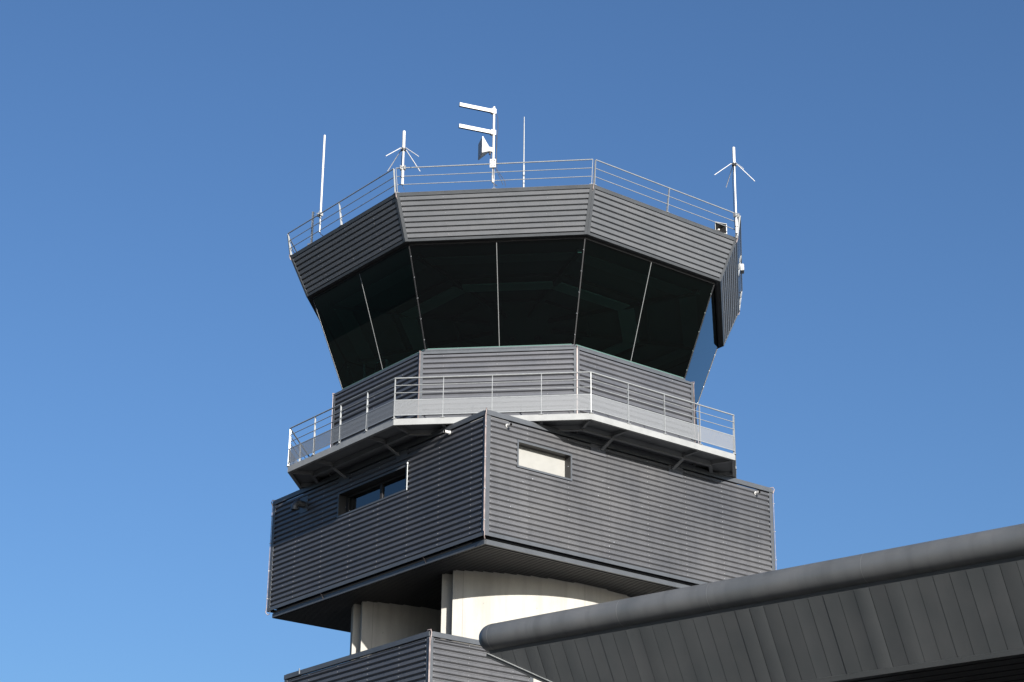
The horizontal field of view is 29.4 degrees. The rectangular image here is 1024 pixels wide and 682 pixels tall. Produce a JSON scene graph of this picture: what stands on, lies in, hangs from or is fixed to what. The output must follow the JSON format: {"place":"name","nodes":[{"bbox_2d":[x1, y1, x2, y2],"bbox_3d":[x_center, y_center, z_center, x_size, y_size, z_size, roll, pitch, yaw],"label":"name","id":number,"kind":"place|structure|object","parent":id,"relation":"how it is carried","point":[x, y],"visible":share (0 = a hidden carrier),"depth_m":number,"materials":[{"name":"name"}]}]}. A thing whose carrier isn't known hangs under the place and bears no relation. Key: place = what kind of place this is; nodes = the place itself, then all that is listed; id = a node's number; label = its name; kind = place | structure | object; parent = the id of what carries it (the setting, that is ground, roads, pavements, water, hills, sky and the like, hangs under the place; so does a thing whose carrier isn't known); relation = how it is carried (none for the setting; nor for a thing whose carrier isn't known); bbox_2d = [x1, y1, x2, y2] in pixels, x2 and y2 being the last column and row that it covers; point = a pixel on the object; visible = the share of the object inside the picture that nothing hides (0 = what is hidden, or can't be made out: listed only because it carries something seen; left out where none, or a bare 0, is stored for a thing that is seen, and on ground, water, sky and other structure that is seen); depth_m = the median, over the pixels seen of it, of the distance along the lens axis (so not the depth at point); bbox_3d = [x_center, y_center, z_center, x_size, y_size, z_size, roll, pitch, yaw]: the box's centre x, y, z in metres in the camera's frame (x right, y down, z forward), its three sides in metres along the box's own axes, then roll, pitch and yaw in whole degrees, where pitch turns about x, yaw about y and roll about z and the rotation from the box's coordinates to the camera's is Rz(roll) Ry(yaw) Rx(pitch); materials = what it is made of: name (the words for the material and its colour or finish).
{"place":"outdoors","nodes":[
{"label":"outdoors","id":0,"kind":"place"},
{"bbox_2d":[0,0,1023,681],"label":"sky","id":1,"kind":"structure","parent":0,"point":[163,343],"materials":[{"name":"blue"}]},
{"bbox_2d":[479,523,1023,681],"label":"terminal building","id":2,"kind":"structure","parent":0,"point":[950,609],"depth_m":38.77,"materials":[{"name":"metal"}]},
{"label":"apron","id":3,"kind":"structure","parent":0,"visible":0},
{"bbox_2d":[265,159,776,681],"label":"control tower","id":4,"kind":"structure","parent":3,"relation":"on","point":[515,431],"depth_m":54.63,"materials":[{"name":"silver metal"}]},
{"bbox_2d":[307,212,313,244],"bbox_3d":[-6.001,-3.359,58.596,0.200,1.135,0.200,-2,-22,7],"label":"antenna pole","id":5,"kind":"object","parent":4,"relation":"on","point":[312,224],"visible":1,"depth_m":58.56,"materials":[{"name":"metal"}]},
{"bbox_2d":[316,135,325,235],"bbox_3d":[-5.620,-4.643,58.467,0.396,3.383,0.154,17,-27,-35],"label":"whip antenna","id":6,"kind":"object","parent":4,"relation":"attached to","point":[322,176],"visible":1,"depth_m":58.39,"materials":[{"name":"metal"}]},
{"bbox_2d":[337,462,408,517],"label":"window","id":7,"kind":"structure","parent":4,"relation":"in","point":[392,483],"depth_m":55.19,"materials":[{"name":"black glass"}]},
{"bbox_2d":[386,130,419,189],"bbox_3d":[-3.075,-5.126,55.111,0.939,1.830,0.939,1,-22,0],"label":"ground plane antenna","id":8,"kind":"object","parent":4,"relation":"attached to","point":[402,165],"visible":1,"depth_m":55.13,"materials":[{"name":"white paint"}]},
{"bbox_2d":[459,102,505,185],"bbox_3d":[-0.881,-5.534,54.956,1.374,2.513,0.493,12,-24,-25],"label":"antenna mast","id":9,"kind":"object","parent":4,"relation":"on","point":[484,148],"visible":1,"depth_m":54.97,"materials":[{"name":"white metal"}]},
{"bbox_2d":[523,117,524,186],"bbox_3d":[0.337,-5.253,55.335,0.068,2.500,0.068,-2,-22,6],"label":"thin whip antenna","id":10,"kind":"object","parent":4,"relation":"on","point":[524,154],"visible":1,"depth_m":55.35,"materials":[{"name":"metal"}]},
{"bbox_2d":[516,439,571,480],"bbox_3d":[0.800,3.227,52.206,1.890,0.766,0.284,17,-27,-35],"label":"window","id":11,"kind":"structure","parent":4,"relation":"in","point":[530,456],"depth_m":52.35,"materials":[{"name":"white glass"}]},
{"bbox_2d":[714,222,726,233],"bbox_3d":[6.062,-3.140,57.638,0.391,0.570,0.520,9,-23,-19],"label":"floodlight","id":12,"kind":"object","parent":4,"relation":"on","point":[720,228],"visible":0.53,"depth_m":57.57,"materials":[{"name":"paint"}]},
{"bbox_2d":[714,147,754,236],"bbox_3d":[6.609,-4.423,57.776,0.939,2.965,0.939,-11,-25,26],"label":"ground plane antenna","id":13,"kind":"object","parent":4,"relation":"attached to","point":[735,214],"visible":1,"depth_m":57.81,"materials":[{"name":"white paint"}]},
{"bbox_2d":[740,264,743,273],"bbox_3d":[7.117,-2.233,60.293,0.110,0.220,0.280,-2,-22,6],"label":"floodlight","id":14,"kind":"object","parent":4,"relation":"attached to","point":[742,268],"visible":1,"depth_m":60.17,"materials":[{"name":"metal"}]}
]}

